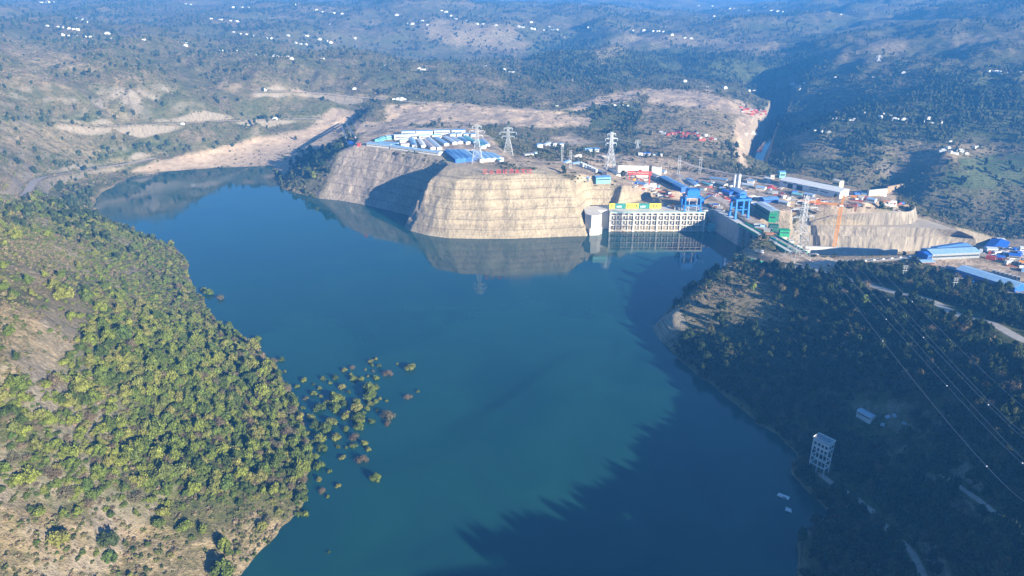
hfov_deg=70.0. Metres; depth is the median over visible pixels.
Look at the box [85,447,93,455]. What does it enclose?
broadleaf tree
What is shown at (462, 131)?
barrack block
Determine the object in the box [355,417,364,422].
flooded shrub
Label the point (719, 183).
shed
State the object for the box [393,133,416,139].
camp building
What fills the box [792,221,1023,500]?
power line
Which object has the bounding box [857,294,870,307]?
tree
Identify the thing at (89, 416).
bare tree
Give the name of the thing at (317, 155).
tree
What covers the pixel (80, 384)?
broadleaf tree
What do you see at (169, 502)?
broadleaf tree
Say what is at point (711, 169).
construction road
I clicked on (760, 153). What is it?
river water
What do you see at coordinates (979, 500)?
dirt track
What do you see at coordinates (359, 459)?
flooded shrub
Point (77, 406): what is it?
broadleaf tree
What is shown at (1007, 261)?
shipping container
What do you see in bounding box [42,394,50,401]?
broadleaf tree
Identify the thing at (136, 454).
broadleaf tree
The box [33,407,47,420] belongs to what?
broadleaf tree
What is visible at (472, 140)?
hut
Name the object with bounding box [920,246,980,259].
shed
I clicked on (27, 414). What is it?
broadleaf tree
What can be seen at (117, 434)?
broadleaf tree
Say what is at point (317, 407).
flooded shrub
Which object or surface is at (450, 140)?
hut
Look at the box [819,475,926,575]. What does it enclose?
dirt track
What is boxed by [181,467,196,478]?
broadleaf tree
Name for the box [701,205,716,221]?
dam recess wall
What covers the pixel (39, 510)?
broadleaf tree
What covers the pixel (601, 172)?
shed
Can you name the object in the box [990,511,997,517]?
evergreen tree
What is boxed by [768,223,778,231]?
site office
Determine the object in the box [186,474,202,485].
broadleaf tree
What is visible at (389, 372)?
flooded shrub
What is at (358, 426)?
flooded shrub
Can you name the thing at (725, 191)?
shed
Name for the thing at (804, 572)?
evergreen tree
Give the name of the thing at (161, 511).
broadleaf tree
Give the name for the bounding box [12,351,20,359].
broadleaf tree
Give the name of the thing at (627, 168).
building
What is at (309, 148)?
tree
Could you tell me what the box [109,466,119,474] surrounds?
broadleaf tree
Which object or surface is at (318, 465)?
flooded shrub
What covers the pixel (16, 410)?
broadleaf tree
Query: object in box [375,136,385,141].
camp building
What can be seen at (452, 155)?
camp hall
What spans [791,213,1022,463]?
power line
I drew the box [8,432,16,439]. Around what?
broadleaf tree
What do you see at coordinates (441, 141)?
hut
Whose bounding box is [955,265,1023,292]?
shed
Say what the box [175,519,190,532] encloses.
broadleaf tree
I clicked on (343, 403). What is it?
flooded shrub
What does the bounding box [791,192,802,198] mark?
shed
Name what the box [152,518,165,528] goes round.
broadleaf tree
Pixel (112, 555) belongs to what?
broadleaf tree
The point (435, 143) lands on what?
hut
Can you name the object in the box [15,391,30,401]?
broadleaf tree
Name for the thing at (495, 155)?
camp hall
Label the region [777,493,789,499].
drowned roof
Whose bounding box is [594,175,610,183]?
shed
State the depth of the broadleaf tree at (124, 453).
419.70 m
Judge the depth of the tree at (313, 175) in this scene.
1144.47 m
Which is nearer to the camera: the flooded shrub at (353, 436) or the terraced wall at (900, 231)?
the flooded shrub at (353, 436)
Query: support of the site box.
on the spillway dam
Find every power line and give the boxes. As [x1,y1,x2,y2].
[611,144,790,212]
[633,148,813,209]
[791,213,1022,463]
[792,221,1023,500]
[799,208,1017,453]
[818,224,1020,435]
[822,216,1021,431]
[829,218,1020,404]
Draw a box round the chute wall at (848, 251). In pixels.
[805,246,897,255]
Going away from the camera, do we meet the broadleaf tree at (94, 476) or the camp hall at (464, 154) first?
the broadleaf tree at (94, 476)
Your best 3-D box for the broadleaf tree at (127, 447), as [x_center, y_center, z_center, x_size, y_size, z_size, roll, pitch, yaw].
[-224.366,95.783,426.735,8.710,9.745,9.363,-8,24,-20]
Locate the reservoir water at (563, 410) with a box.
[93,166,826,575]
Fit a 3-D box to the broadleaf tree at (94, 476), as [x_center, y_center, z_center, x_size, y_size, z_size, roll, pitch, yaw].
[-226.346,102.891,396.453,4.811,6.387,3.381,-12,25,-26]
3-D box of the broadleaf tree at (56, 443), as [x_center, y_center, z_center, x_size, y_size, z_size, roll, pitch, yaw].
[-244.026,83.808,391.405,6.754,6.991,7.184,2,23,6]
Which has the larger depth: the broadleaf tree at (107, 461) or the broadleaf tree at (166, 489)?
the broadleaf tree at (166, 489)
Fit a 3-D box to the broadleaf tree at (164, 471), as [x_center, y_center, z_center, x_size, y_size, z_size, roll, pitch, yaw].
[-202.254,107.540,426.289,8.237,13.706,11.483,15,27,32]
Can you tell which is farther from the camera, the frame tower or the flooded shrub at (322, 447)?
the flooded shrub at (322, 447)
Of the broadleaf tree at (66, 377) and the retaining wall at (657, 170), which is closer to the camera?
the broadleaf tree at (66, 377)
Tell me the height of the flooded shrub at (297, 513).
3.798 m
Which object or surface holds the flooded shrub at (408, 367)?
in the reservoir water at (563, 410)
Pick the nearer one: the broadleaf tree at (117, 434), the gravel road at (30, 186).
the broadleaf tree at (117, 434)
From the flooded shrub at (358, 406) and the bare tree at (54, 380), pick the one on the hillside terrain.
the bare tree at (54, 380)
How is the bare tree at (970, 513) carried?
on the hillside terrain
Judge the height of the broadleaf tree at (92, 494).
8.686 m
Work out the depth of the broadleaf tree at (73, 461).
387.97 m
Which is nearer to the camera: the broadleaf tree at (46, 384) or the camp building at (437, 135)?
the broadleaf tree at (46, 384)
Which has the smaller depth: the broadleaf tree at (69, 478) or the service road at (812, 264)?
the broadleaf tree at (69, 478)
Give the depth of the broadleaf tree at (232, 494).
438.10 m
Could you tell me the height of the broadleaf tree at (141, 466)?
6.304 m
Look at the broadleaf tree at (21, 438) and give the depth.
378.95 m
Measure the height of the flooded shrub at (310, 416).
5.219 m
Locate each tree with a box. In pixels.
[0,386,10,401]
[0,406,12,416]
[0,412,16,423]
[2,325,15,337]
[4,375,13,385]
[6,442,15,449]
[7,419,24,431]
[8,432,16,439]
[8,474,24,486]
[9,376,28,391]
[9,405,20,415]
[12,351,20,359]
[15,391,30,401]
[15,413,29,423]
[15,442,28,450]
[16,425,32,438]
[18,435,25,441]
[19,410,32,417]
[21,464,40,484]
[28,454,39,463]
[29,437,43,451]
[32,423,39,430]
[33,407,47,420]
[33,505,45,516]
[40,379,51,388]
[41,456,50,463]
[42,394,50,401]
[43,410,58,425]
[43,467,51,476]
[44,374,63,389]
[45,432,52,438]
[46,467,62,479]
[50,438,63,448]
[51,371,63,380]
[51,390,59,397]
[51,462,60,469]
[52,478,62,488]
[56,394,66,402]
[56,486,75,501]
[57,443,78,459]
[62,374,70,380]
[62,393,78,407]
[62,408,72,417]
[63,455,80,470]
[65,413,80,426]
[66,474,72,482]
[68,390,78,405]
[71,373,92,392]
[72,507,83,514]
[73,403,82,410]
[73,433,83,439]
[73,446,84,456]
[73,486,83,495]
[74,479,83,483]
[76,391,90,406]
[76,425,87,433]
[78,473,87,479]
[81,477,93,492]
[83,498,94,509]
[84,409,98,422]
[84,488,102,499]
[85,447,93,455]
[88,407,97,413]
[90,462,107,478]
[91,457,100,464]
[91,474,98,479]
[92,424,106,436]
[92,441,106,456]
[96,435,103,443]
[97,530,120,548]
[99,485,106,491]
[100,548,117,563]
[101,455,112,466]
[103,416,116,432]
[103,447,110,456]
[105,481,111,487]
[106,473,115,480]
[106,510,114,517]
[108,448,119,455]
[108,454,117,462]
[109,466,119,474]
[111,429,124,441]
[114,455,129,466]
[116,450,129,458]
[118,494,125,500]
[120,482,130,491]
[121,444,135,453]
[121,466,128,471]
[127,475,137,483]
[127,493,144,505]
[130,450,141,461]
[132,439,146,451]
[134,463,146,470]
[136,473,148,487]
[141,444,150,454]
[142,475,157,486]
[145,495,157,503]
[148,445,164,460]
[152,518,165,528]
[154,461,174,479]
[155,459,162,467]
[155,507,169,515]
[159,482,172,496]
[161,454,173,463]
[164,498,172,505]
[167,471,178,480]
[174,459,187,464]
[174,462,187,476]
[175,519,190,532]
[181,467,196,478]
[181,490,187,496]
[185,481,202,496]
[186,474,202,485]
[198,523,206,534]
[200,475,206,483]
[205,481,219,494]
[209,474,220,485]
[217,535,229,551]
[225,548,233,555]
[230,492,236,497]
[236,498,243,506]
[256,521,267,531]
[264,513,272,525]
[302,166,311,170]
[307,145,312,151]
[310,171,316,178]
[312,152,321,158]
[318,158,325,166]
[323,146,330,154]
[333,142,341,148]
[747,282,757,290]
[799,568,812,575]
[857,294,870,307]
[897,312,909,323]
[905,561,917,569]
[926,560,942,574]
[927,324,937,332]
[953,497,969,509]
[961,506,978,518]
[975,504,986,516]
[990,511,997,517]
[1000,518,1017,526]
[1001,520,1020,533]
[1012,462,1023,477]
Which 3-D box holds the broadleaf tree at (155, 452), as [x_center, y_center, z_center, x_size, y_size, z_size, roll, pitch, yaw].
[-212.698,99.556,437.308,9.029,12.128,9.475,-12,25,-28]
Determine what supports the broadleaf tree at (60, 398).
on the hillside terrain
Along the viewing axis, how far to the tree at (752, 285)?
708.63 m
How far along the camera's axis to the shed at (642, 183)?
1015.27 m
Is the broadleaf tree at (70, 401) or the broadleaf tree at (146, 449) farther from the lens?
the broadleaf tree at (146, 449)
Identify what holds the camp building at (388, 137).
on the hillside terrain
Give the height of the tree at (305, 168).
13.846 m
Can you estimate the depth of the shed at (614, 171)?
1054.04 m
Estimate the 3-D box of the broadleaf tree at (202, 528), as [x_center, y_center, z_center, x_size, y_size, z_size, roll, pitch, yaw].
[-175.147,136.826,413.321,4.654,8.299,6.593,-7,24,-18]
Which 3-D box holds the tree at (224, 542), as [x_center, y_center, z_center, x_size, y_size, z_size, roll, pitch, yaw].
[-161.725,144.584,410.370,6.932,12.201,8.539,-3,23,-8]
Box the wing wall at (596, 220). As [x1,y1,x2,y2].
[584,206,608,234]
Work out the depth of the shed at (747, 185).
1062.25 m
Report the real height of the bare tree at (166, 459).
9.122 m
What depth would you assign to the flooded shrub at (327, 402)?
567.05 m
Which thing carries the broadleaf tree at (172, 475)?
on the hillside terrain
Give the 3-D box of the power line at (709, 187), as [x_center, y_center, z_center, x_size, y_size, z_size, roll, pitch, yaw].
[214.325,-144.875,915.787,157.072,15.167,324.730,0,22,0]
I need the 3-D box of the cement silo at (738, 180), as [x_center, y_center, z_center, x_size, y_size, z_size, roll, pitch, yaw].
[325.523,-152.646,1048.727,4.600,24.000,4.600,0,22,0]
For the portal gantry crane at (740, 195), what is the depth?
927.65 m
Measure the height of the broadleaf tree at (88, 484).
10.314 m
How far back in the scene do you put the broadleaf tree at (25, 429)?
381.33 m
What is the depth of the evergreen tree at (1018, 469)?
397.13 m
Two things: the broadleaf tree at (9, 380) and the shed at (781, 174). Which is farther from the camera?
the shed at (781, 174)
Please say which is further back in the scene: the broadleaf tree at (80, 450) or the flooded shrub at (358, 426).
the flooded shrub at (358, 426)
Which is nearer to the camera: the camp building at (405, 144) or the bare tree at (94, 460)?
the bare tree at (94, 460)
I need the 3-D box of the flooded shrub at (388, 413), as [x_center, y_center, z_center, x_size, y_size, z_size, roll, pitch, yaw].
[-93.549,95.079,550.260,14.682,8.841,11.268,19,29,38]
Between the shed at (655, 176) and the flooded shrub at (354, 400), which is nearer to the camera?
the flooded shrub at (354, 400)
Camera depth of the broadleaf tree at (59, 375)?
425.34 m
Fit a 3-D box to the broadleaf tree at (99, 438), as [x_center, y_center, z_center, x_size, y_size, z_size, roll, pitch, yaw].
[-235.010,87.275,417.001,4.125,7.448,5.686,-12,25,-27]
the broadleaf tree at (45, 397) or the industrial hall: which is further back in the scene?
the industrial hall
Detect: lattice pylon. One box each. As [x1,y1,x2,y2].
[469,124,482,163]
[503,127,516,154]
[604,132,617,171]
[784,195,817,261]
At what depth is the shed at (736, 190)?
1031.19 m
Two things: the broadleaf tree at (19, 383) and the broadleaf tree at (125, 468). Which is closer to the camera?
the broadleaf tree at (19, 383)
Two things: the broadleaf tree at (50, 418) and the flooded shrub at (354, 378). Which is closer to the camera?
the broadleaf tree at (50, 418)
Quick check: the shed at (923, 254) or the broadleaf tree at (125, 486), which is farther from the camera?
the shed at (923, 254)
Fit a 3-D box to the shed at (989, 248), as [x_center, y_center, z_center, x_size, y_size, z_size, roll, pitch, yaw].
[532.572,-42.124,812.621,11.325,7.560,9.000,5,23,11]
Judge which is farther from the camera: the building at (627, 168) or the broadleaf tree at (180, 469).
the building at (627, 168)
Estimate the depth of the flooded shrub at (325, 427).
531.63 m
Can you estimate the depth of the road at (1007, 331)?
612.32 m
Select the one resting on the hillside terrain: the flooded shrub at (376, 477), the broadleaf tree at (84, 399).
the broadleaf tree at (84, 399)
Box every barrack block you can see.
[401,130,414,133]
[416,130,432,134]
[434,129,449,133]
[451,129,465,133]
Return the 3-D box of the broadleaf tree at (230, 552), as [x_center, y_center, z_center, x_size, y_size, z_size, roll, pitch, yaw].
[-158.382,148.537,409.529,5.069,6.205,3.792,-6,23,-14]
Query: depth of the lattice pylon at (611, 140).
1067.67 m
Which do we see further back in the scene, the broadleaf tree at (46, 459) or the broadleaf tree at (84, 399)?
the broadleaf tree at (84, 399)
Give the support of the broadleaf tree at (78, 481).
on the hillside terrain
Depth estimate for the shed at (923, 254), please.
788.86 m
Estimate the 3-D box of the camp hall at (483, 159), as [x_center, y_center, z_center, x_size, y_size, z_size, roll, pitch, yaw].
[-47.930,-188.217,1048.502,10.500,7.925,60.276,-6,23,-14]
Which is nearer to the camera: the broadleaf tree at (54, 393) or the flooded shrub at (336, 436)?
the broadleaf tree at (54, 393)
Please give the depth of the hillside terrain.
1311.11 m
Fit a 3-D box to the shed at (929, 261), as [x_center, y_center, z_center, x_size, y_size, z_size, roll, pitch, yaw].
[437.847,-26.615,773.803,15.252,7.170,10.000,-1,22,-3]
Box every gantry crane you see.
[628,170,651,184]
[674,188,710,211]
[728,193,751,219]
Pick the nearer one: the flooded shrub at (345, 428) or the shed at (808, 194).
the flooded shrub at (345, 428)
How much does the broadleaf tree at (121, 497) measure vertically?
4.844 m
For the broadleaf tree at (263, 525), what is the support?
on the hillside terrain
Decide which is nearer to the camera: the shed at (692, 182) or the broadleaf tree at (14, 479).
the broadleaf tree at (14, 479)
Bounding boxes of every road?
[1,158,153,195]
[63,118,312,125]
[256,91,637,110]
[676,174,754,220]
[677,160,754,176]
[737,256,1023,342]
[809,254,916,270]
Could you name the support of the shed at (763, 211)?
on the hillside terrain
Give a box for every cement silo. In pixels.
[732,173,736,186]
[737,173,740,187]
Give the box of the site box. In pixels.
[778,228,789,237]
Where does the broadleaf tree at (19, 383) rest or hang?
on the hillside terrain
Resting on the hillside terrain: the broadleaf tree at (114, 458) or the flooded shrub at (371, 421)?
the broadleaf tree at (114, 458)
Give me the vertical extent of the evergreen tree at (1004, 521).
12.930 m
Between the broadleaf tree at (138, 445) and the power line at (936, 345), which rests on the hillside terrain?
the broadleaf tree at (138, 445)
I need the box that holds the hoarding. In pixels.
[609,203,660,208]
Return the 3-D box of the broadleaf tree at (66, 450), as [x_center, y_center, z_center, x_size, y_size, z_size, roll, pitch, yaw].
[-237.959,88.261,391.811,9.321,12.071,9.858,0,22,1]
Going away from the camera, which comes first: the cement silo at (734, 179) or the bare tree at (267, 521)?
the bare tree at (267, 521)
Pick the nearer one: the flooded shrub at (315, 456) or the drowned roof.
the drowned roof
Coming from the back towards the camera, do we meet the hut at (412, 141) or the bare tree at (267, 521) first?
the hut at (412, 141)
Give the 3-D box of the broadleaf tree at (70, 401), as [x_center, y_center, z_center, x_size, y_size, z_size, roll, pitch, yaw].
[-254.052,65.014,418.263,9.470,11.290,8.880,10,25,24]
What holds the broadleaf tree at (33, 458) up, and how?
on the hillside terrain
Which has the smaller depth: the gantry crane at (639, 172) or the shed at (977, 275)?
the shed at (977, 275)
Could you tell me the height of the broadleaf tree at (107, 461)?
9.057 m
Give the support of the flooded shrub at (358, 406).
in the reservoir water at (563, 410)
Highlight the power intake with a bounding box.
[607,205,705,231]
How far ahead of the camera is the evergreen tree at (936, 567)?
365.94 m
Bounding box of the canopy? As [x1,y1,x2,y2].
[347,141,354,145]
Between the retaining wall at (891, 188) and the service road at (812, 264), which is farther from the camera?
the retaining wall at (891, 188)
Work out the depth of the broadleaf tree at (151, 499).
411.57 m
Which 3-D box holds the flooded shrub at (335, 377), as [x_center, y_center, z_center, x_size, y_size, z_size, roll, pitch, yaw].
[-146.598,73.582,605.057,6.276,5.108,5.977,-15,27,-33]
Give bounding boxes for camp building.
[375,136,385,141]
[379,141,398,144]
[384,135,393,139]
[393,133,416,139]
[399,138,408,142]
[400,143,409,146]
[419,134,429,138]
[432,134,441,138]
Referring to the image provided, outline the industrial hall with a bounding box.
[779,177,848,198]
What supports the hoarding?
on the power intake
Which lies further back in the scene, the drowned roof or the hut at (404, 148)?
the hut at (404, 148)
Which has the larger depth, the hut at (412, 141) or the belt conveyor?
the belt conveyor
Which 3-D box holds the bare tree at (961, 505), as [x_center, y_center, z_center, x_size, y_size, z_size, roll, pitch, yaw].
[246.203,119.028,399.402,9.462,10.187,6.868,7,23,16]
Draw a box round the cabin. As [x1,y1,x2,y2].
[856,408,876,423]
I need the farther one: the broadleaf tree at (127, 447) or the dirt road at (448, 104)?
the dirt road at (448, 104)
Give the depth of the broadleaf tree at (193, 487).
426.76 m
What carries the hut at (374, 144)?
on the hillside terrain
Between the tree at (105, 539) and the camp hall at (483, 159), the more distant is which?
the camp hall at (483, 159)
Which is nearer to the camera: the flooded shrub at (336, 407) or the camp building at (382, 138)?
the flooded shrub at (336, 407)
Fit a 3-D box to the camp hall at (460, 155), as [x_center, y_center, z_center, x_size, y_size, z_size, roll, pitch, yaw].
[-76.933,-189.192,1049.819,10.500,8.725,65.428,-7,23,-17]
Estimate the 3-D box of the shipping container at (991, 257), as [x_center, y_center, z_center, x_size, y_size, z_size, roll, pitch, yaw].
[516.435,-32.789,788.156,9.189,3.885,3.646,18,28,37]
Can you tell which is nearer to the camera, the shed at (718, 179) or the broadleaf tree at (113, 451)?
the broadleaf tree at (113, 451)
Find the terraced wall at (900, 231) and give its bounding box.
[800,207,975,251]
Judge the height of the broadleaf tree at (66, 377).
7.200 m
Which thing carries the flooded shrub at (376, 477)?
in the reservoir water at (563, 410)
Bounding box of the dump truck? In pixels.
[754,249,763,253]
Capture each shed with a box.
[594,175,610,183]
[597,168,606,174]
[609,168,620,176]
[636,181,648,186]
[648,172,659,179]
[660,176,674,185]
[671,180,688,192]
[685,178,699,186]
[701,181,713,185]
[710,177,727,180]
[715,181,727,185]
[722,189,733,195]
[729,187,746,195]
[742,183,753,187]
[747,179,754,183]
[754,201,779,221]
[756,185,766,190]
[760,196,778,202]
[777,171,785,177]
[778,200,789,206]
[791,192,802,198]
[803,192,815,196]
[866,197,876,201]
[888,201,896,206]
[916,250,931,258]
[917,259,934,264]
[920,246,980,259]
[930,242,972,247]
[945,266,955,272]
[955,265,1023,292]
[984,238,1009,247]
[985,246,998,251]
[1008,252,1020,259]
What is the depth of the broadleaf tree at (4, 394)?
387.06 m
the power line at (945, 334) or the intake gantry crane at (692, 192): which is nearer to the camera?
the power line at (945, 334)
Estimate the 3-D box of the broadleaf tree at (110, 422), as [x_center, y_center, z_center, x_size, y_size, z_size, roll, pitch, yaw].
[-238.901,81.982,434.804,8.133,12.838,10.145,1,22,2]
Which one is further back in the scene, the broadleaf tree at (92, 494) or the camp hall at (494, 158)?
the camp hall at (494, 158)
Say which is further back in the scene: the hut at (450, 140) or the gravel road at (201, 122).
the gravel road at (201, 122)
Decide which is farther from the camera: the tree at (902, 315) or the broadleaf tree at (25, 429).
the tree at (902, 315)
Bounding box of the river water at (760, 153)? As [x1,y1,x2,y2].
[753,114,784,160]
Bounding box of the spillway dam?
[705,209,818,254]
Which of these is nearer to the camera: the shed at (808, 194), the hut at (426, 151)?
the shed at (808, 194)
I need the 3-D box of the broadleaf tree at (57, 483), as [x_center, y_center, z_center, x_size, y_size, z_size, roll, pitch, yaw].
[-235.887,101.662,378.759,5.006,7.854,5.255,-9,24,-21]
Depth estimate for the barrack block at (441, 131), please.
1213.62 m
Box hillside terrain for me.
[0,0,1023,575]
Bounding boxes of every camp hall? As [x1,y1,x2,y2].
[445,149,461,162]
[451,149,467,161]
[456,149,471,161]
[462,149,477,160]
[471,150,486,161]
[478,151,491,161]
[484,151,496,161]
[489,152,503,159]
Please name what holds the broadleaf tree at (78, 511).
on the hillside terrain
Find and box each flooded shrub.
[203,289,213,294]
[294,510,302,516]
[306,414,315,418]
[309,419,321,429]
[312,403,325,412]
[312,453,320,459]
[313,461,325,469]
[314,432,326,441]
[316,443,327,451]
[318,421,332,433]
[324,400,330,404]
[326,417,337,424]
[328,403,341,412]
[329,392,344,402]
[331,432,341,440]
[332,374,338,379]
[338,384,345,389]
[340,400,347,405]
[341,410,350,419]
[342,426,348,431]
[348,433,359,440]
[350,375,357,380]
[350,402,363,412]
[351,412,365,420]
[352,398,360,403]
[354,422,363,429]
[354,454,366,462]
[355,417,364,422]
[362,381,377,392]
[363,389,376,400]
[368,419,375,423]
[369,473,381,481]
[380,409,395,420]
[382,370,392,375]
[404,363,415,370]
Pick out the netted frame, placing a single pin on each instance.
(772, 218)
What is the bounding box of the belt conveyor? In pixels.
[345,123,355,138]
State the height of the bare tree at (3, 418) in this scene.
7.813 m
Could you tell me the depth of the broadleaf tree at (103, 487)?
395.65 m
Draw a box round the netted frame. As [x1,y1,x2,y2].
[768,213,776,222]
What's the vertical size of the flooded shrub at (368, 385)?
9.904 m
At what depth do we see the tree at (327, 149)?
1179.44 m
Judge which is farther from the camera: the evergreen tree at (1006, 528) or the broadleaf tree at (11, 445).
the broadleaf tree at (11, 445)
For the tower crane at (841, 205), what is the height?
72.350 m
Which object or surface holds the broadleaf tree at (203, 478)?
on the hillside terrain
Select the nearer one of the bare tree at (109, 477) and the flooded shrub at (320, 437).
the bare tree at (109, 477)
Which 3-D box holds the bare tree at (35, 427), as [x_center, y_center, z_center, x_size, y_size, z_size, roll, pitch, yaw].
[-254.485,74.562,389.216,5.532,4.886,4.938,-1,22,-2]
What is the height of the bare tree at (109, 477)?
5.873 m
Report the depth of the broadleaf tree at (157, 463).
429.59 m
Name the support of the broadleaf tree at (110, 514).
on the hillside terrain
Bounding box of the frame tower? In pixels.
[809,432,835,475]
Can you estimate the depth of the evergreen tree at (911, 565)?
371.64 m
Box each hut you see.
[366,142,392,147]
[390,145,415,151]
[409,137,416,146]
[415,148,442,154]
[417,138,425,147]
[422,138,435,149]
[426,137,441,149]
[434,136,448,145]
[443,135,456,144]
[450,136,462,143]
[457,136,470,143]
[463,135,475,143]
[476,140,485,148]
[479,139,489,146]
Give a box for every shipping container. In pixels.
[985,255,995,260]
[1004,260,1012,263]
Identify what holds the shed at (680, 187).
on the hillside terrain
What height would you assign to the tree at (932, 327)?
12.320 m
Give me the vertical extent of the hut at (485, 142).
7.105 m
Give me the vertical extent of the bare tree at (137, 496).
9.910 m
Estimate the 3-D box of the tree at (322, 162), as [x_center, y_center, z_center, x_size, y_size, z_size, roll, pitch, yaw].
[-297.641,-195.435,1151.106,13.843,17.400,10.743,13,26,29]
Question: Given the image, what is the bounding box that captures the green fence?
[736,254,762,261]
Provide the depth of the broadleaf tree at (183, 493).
425.71 m
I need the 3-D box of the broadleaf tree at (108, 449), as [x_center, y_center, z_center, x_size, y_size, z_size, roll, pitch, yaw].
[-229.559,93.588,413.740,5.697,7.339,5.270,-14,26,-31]
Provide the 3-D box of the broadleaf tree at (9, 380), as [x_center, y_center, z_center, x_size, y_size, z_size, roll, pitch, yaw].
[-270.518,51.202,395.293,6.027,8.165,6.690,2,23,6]
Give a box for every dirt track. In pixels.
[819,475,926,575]
[939,474,1022,534]
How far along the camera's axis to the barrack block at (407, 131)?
1205.44 m
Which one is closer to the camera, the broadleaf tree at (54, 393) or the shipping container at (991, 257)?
the broadleaf tree at (54, 393)
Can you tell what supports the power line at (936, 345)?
hanging from the lattice pylon at (804, 207)
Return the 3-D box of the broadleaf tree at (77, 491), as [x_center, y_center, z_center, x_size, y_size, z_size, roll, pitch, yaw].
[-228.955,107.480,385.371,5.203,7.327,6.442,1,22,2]
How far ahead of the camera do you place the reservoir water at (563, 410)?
583.06 m
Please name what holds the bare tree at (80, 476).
on the hillside terrain
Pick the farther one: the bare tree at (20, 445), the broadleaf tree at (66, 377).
the broadleaf tree at (66, 377)
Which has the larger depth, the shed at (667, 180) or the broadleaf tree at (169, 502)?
the shed at (667, 180)
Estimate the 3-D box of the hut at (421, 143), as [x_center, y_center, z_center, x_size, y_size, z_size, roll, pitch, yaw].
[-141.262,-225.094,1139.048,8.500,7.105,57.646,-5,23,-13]
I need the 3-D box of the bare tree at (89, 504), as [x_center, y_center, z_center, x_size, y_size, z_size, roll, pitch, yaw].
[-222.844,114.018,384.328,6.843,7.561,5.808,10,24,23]
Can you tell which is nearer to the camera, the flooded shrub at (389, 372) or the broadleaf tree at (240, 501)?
the broadleaf tree at (240, 501)
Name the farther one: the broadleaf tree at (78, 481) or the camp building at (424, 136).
the camp building at (424, 136)
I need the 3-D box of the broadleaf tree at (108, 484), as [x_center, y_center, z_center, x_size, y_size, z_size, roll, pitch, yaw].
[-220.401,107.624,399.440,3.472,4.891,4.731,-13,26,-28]
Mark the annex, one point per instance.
(837, 182)
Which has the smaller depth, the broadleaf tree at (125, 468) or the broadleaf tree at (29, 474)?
the broadleaf tree at (29, 474)
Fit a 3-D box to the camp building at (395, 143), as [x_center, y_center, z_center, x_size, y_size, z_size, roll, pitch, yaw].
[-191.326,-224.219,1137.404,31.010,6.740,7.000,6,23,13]
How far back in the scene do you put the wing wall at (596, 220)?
957.25 m
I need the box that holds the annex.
[832,179,843,186]
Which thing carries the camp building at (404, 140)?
on the hillside terrain
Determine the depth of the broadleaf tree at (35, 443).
380.30 m
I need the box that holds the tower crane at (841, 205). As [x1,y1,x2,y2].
[799,195,856,246]
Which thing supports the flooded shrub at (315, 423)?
in the reservoir water at (563, 410)
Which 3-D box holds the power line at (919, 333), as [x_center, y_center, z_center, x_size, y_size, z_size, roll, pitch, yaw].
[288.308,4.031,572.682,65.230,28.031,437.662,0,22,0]
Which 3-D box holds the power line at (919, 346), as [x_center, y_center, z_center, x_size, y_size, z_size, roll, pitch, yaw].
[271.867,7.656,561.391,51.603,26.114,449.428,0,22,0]
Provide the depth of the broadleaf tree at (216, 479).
437.92 m
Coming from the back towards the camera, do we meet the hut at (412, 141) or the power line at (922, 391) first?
the hut at (412, 141)
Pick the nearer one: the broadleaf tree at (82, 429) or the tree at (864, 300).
the broadleaf tree at (82, 429)
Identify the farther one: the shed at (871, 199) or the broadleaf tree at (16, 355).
the shed at (871, 199)
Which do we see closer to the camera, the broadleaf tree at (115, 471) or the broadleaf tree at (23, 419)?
the broadleaf tree at (23, 419)
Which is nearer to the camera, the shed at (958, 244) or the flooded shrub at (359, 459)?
the flooded shrub at (359, 459)
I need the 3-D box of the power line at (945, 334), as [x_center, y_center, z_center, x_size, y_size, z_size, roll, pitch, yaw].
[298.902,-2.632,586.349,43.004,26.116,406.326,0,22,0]
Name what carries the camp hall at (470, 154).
on the hillside terrain

